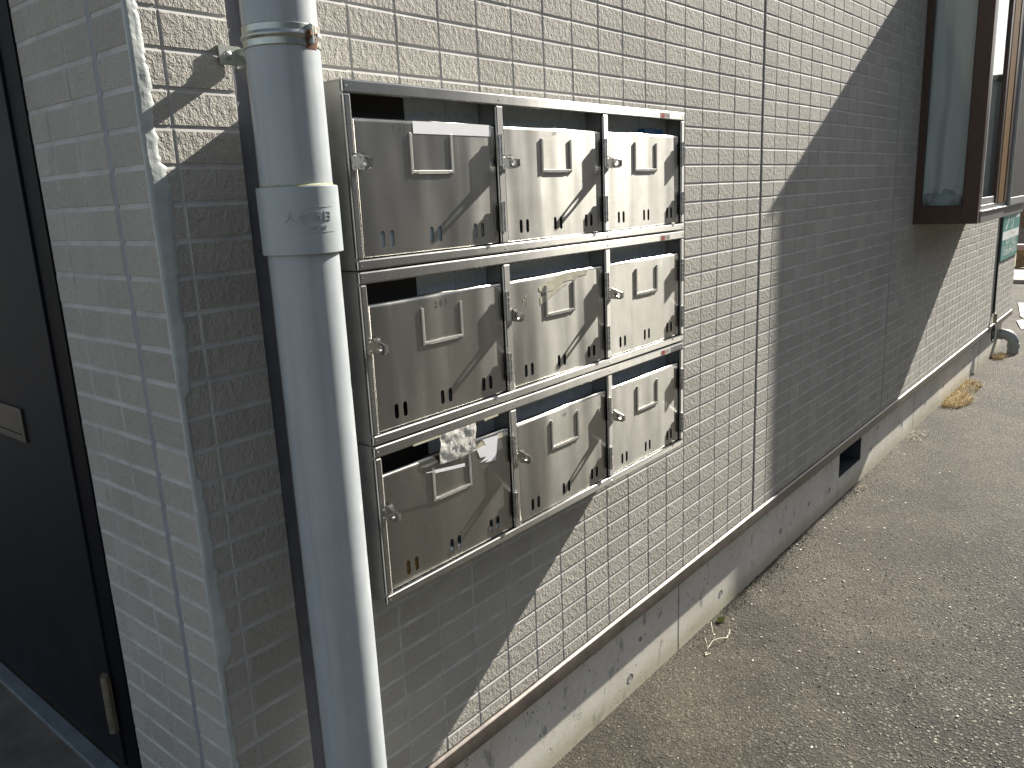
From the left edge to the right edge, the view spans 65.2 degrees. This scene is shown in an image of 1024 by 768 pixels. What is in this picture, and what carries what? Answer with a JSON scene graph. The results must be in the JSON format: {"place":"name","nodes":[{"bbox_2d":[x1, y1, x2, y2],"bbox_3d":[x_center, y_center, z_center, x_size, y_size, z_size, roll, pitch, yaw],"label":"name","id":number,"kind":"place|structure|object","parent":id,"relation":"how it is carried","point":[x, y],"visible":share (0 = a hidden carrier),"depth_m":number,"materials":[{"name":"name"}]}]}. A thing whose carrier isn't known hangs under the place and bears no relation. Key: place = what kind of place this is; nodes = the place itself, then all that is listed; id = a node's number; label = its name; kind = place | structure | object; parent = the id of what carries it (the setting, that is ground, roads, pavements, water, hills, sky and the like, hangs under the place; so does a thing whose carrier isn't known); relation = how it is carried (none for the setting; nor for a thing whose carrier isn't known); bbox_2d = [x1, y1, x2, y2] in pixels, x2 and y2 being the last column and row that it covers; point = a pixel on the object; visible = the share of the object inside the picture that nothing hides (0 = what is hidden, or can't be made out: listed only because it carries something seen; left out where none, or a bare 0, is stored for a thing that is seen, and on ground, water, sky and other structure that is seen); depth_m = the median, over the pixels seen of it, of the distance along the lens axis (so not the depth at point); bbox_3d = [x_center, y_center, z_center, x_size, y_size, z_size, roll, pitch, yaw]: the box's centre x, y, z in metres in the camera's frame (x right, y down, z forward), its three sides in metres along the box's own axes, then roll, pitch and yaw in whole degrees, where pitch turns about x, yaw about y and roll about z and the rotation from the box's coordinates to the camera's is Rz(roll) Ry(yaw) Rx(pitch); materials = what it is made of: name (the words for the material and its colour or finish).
{"place":"outdoors","nodes":[
{"label":"outdoors","id":0,"kind":"place"},
{"bbox_2d":[552,327,1023,767],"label":"asphalt","id":1,"kind":"structure","parent":0,"point":[659,723],"depth_m":2.50,"materials":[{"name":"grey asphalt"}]},
{"bbox_2d":[705,623,730,654],"bbox_3d":[0.628,0.798,2.520,0.068,0.028,0.161,8,17,39],"label":"dry twig","id":2,"kind":"object","parent":1,"relation":"on","point":[715,639],"visible":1,"depth_m":2.51,"materials":[{"name":"beige wood"}]},
{"bbox_2d":[717,615,725,622],"bbox_3d":[0.692,0.776,2.647,0.035,0.013,0.054,8,17,39],"label":"moss","id":3,"kind":"object","parent":1,"relation":"on","point":[720,619],"visible":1,"depth_m":2.64,"materials":[{"name":"green plant"}]},
{"bbox_2d":[643,358,993,686],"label":"pebbles","id":4,"kind":"object","parent":1,"relation":"on","point":[733,601],"visible":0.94,"depth_m":3.04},
{"bbox_2d":[667,383,1021,758],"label":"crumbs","id":5,"kind":"object","parent":1,"relation":"on","point":[885,592],"visible":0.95,"depth_m":2.72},
{"bbox_2d":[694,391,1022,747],"bbox_3d":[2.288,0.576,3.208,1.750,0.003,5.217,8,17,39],"label":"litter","id":6,"kind":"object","parent":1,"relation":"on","point":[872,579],"visible":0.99,"depth_m":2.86,"materials":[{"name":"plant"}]},
{"bbox_2d":[905,430,929,441],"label":"dry grass","id":7,"kind":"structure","parent":1,"relation":"on","point":[920,433],"depth_m":4.42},
{"bbox_2d":[940,390,974,408],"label":"dry grass","id":8,"kind":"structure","parent":1,"relation":"on","point":[953,397],"depth_m":5.05,"materials":[{"name":"plant"}]},
{"bbox_2d":[955,377,983,393],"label":"dry grass","id":9,"kind":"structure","parent":0,"point":[967,383],"depth_m":5.38,"materials":[{"name":"plant"}]},
{"bbox_2d":[992,350,1007,359],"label":"dry grass","id":10,"kind":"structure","parent":0,"point":[998,356],"depth_m":6.22,"materials":[{"name":"plant"}]},
{"bbox_2d":[1000,283,1023,343],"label":"road","id":11,"kind":"structure","parent":0,"point":[1010,322],"depth_m":8.43,"materials":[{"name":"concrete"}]},
{"bbox_2d":[1017,303,1023,328],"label":"road marking","id":12,"kind":"object","parent":11,"relation":"on","point":[1021,310],"visible":1,"depth_m":8.05,"materials":[{"name":"paint"}]},
{"label":"ground","id":13,"kind":"structure","parent":0,"visible":0},
{"bbox_2d":[0,656,128,767],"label":"porch","id":14,"kind":"object","parent":13,"relation":"on","point":[29,738],"depth_m":1.67,"materials":[{"name":"concrete"}]},
{"bbox_2d":[0,0,1023,767],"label":"apartment building","id":15,"kind":"structure","parent":13,"relation":"on","point":[854,180],"depth_m":1.63,"materials":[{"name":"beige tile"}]},
{"bbox_2d":[0,51,127,764],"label":"door","id":16,"kind":"structure","parent":15,"relation":"in","point":[52,633],"depth_m":1.50,"materials":[{"name":"paint"}]},
{"bbox_2d":[216,0,386,767],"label":"downpipe","id":17,"kind":"object","parent":15,"relation":"attached to","point":[278,55],"visible":1,"depth_m":1.07,"materials":[{"name":"plastic"}]},
{"bbox_2d":[323,78,684,270],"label":"mailbox bank","id":18,"kind":"structure","parent":15,"relation":"attached to","point":[411,165],"depth_m":1.32,"materials":[{"name":"metal"}]},
{"bbox_2d":[381,226,441,246],"bbox_3d":[-0.157,-0.246,1.198,0.004,0.100,0.150,8,17,39],"label":"envelope","id":19,"kind":"object","parent":18,"relation":"in","point":[392,236],"visible":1,"depth_m":1.18,"materials":[{"name":"blue paper"}]},
{"bbox_2d":[350,117,505,257],"bbox_3d":[-0.112,-0.301,1.218,0.040,0.193,0.322,8,17,39],"label":"door","id":20,"kind":"structure","parent":18,"relation":"in","point":[414,176],"depth_m":1.21,"materials":[{"name":"silver metal"}]},
{"bbox_2d":[474,223,483,237],"bbox_3d":[-0.081,-0.261,1.297,0.004,0.075,0.140,8,17,39],"label":"letter","id":21,"kind":"object","parent":18,"relation":"in","point":[482,231],"visible":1,"depth_m":1.33,"materials":[{"name":"white paper"}]},
{"bbox_2d":[502,125,608,241],"bbox_3d":[0.090,-0.366,1.454,0.040,0.193,0.319,8,17,39],"label":"door","id":22,"kind":"structure","parent":18,"relation":"in","point":[550,173],"depth_m":1.45,"materials":[{"name":"silver metal"}]},
{"bbox_2d":[606,131,684,229],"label":"door","id":23,"kind":"structure","parent":18,"relation":"in","point":[643,167],"depth_m":1.69,"materials":[{"name":"silver metal"}]},
{"bbox_2d":[638,128,662,219],"bbox_3d":[0.307,-0.459,1.777,0.024,0.203,0.080,8,17,39],"label":"blue packet","id":24,"kind":"object","parent":18,"relation":"in","point":[653,131],"visible":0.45,"depth_m":1.75,"materials":[{"name":"plastic"}]},
{"bbox_2d":[341,231,683,445],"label":"mailbox bank","id":25,"kind":"structure","parent":15,"relation":"attached to","point":[430,344],"depth_m":1.38,"materials":[{"name":"metal"}]},
{"bbox_2d":[366,282,512,431],"bbox_3d":[-0.101,-0.050,1.277,0.040,0.193,0.322,8,17,39],"label":"door","id":26,"kind":"structure","parent":25,"relation":"in","point":[420,347],"depth_m":1.27,"materials":[{"name":"silver metal"}]},
{"bbox_2d":[510,265,610,386],"bbox_3d":[0.100,-0.115,1.515,0.040,0.193,0.319,8,17,39],"label":"door","id":27,"kind":"structure","parent":25,"relation":"in","point":[554,314],"depth_m":1.51,"materials":[{"name":"silver metal"}]},
{"bbox_2d":[608,252,683,355],"bbox_3d":[0.302,-0.179,1.750,0.040,0.193,0.317,8,17,39],"label":"door","id":28,"kind":"structure","parent":25,"relation":"in","point":[644,290],"depth_m":1.75,"materials":[{"name":"silver metal"}]},
{"bbox_2d":[357,341,683,604],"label":"mailbox bank","id":29,"kind":"structure","parent":15,"relation":"attached to","point":[434,494],"depth_m":1.44,"materials":[{"name":"metal"}]},
{"bbox_2d":[406,556,417,573],"bbox_3d":[-0.166,0.271,1.304,0.030,0.080,0.095,8,17,39],"label":"parcel","id":30,"kind":"object","parent":29,"relation":"in","point":[408,565],"visible":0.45,"depth_m":1.29,"materials":[{"name":"brown cardboard"}]},
{"bbox_2d":[382,426,518,589],"bbox_3d":[-0.090,0.202,1.337,0.040,0.193,0.322,8,17,39],"label":"door","id":31,"kind":"structure","parent":29,"relation":"in","point":[429,503],"depth_m":1.33,"materials":[{"name":"silver metal"}]},
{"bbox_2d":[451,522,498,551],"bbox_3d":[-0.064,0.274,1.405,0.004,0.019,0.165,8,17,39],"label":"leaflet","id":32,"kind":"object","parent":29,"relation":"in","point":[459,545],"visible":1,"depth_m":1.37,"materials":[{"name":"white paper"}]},
{"bbox_2d":[516,389,612,522],"bbox_3d":[0.112,0.137,1.573,0.040,0.193,0.319,8,17,39],"label":"door","id":33,"kind":"structure","parent":29,"relation":"in","point":[558,445],"depth_m":1.57,"materials":[{"name":"silver metal"}]},
{"bbox_2d":[611,362,683,472],"bbox_3d":[0.314,0.072,1.809,0.040,0.193,0.317,8,17,39],"label":"door","id":34,"kind":"structure","parent":29,"relation":"in","point":[645,405],"depth_m":1.81,"materials":[{"name":"silver metal"}]},
{"bbox_2d":[913,0,1023,224],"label":"bay window","id":35,"kind":"structure","parent":15,"relation":"in","point":[970,167],"depth_m":3.77,"materials":[{"name":"brown wood"}]},
{"bbox_2d":[991,217,1002,341],"bbox_3d":[3.528,-0.786,5.819,0.036,0.973,0.108,8,17,39],"label":"hanging cable","id":36,"kind":"object","parent":15,"relation":"hanging from","point":[994,302],"visible":0.94,"depth_m":5.86,"materials":[{"name":"black rubber"}]},
{"bbox_2d":[997,328,1019,353],"bbox_3d":[3.953,-0.325,6.378,0.162,0.236,0.092,8,17,39],"label":"drain elbow","id":37,"kind":"object","parent":15,"relation":"attached to","point":[1010,337],"visible":0.95,"depth_m":6.34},
{"bbox_2d":[999,212,1019,261],"bbox_3d":[3.812,-1.161,6.121,0.006,0.383,0.720,8,17,39],"label":"estate sign","id":38,"kind":"object","parent":15,"relation":"attached to","point":[1010,232],"visible":0.97,"depth_m":6.09,"materials":[{"name":"green metal"}]},
{"label":"road","id":39,"kind":"structure","parent":0,"visible":0},
{"bbox_2d":[1013,269,1023,283],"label":"kerb","id":40,"kind":"structure","parent":39,"relation":"on","point":[1018,276],"depth_m":10.70,"materials":[{"name":"concrete"}]},
{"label":"grass","id":41,"kind":"structure","parent":0,"visible":0},
{"bbox_2d":[1015,244,1023,266],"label":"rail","id":42,"kind":"object","parent":41,"relation":"on","point":[1020,256],"visible":0.05,"depth_m":11.87,"materials":[{"name":"brown wood"}]},
{"bbox_2d":[1017,208,1023,243],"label":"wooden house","id":43,"kind":"structure","parent":41,"relation":"on","point":[1021,234],"depth_m":15.36,"materials":[{"name":"brown wood"}]}
]}

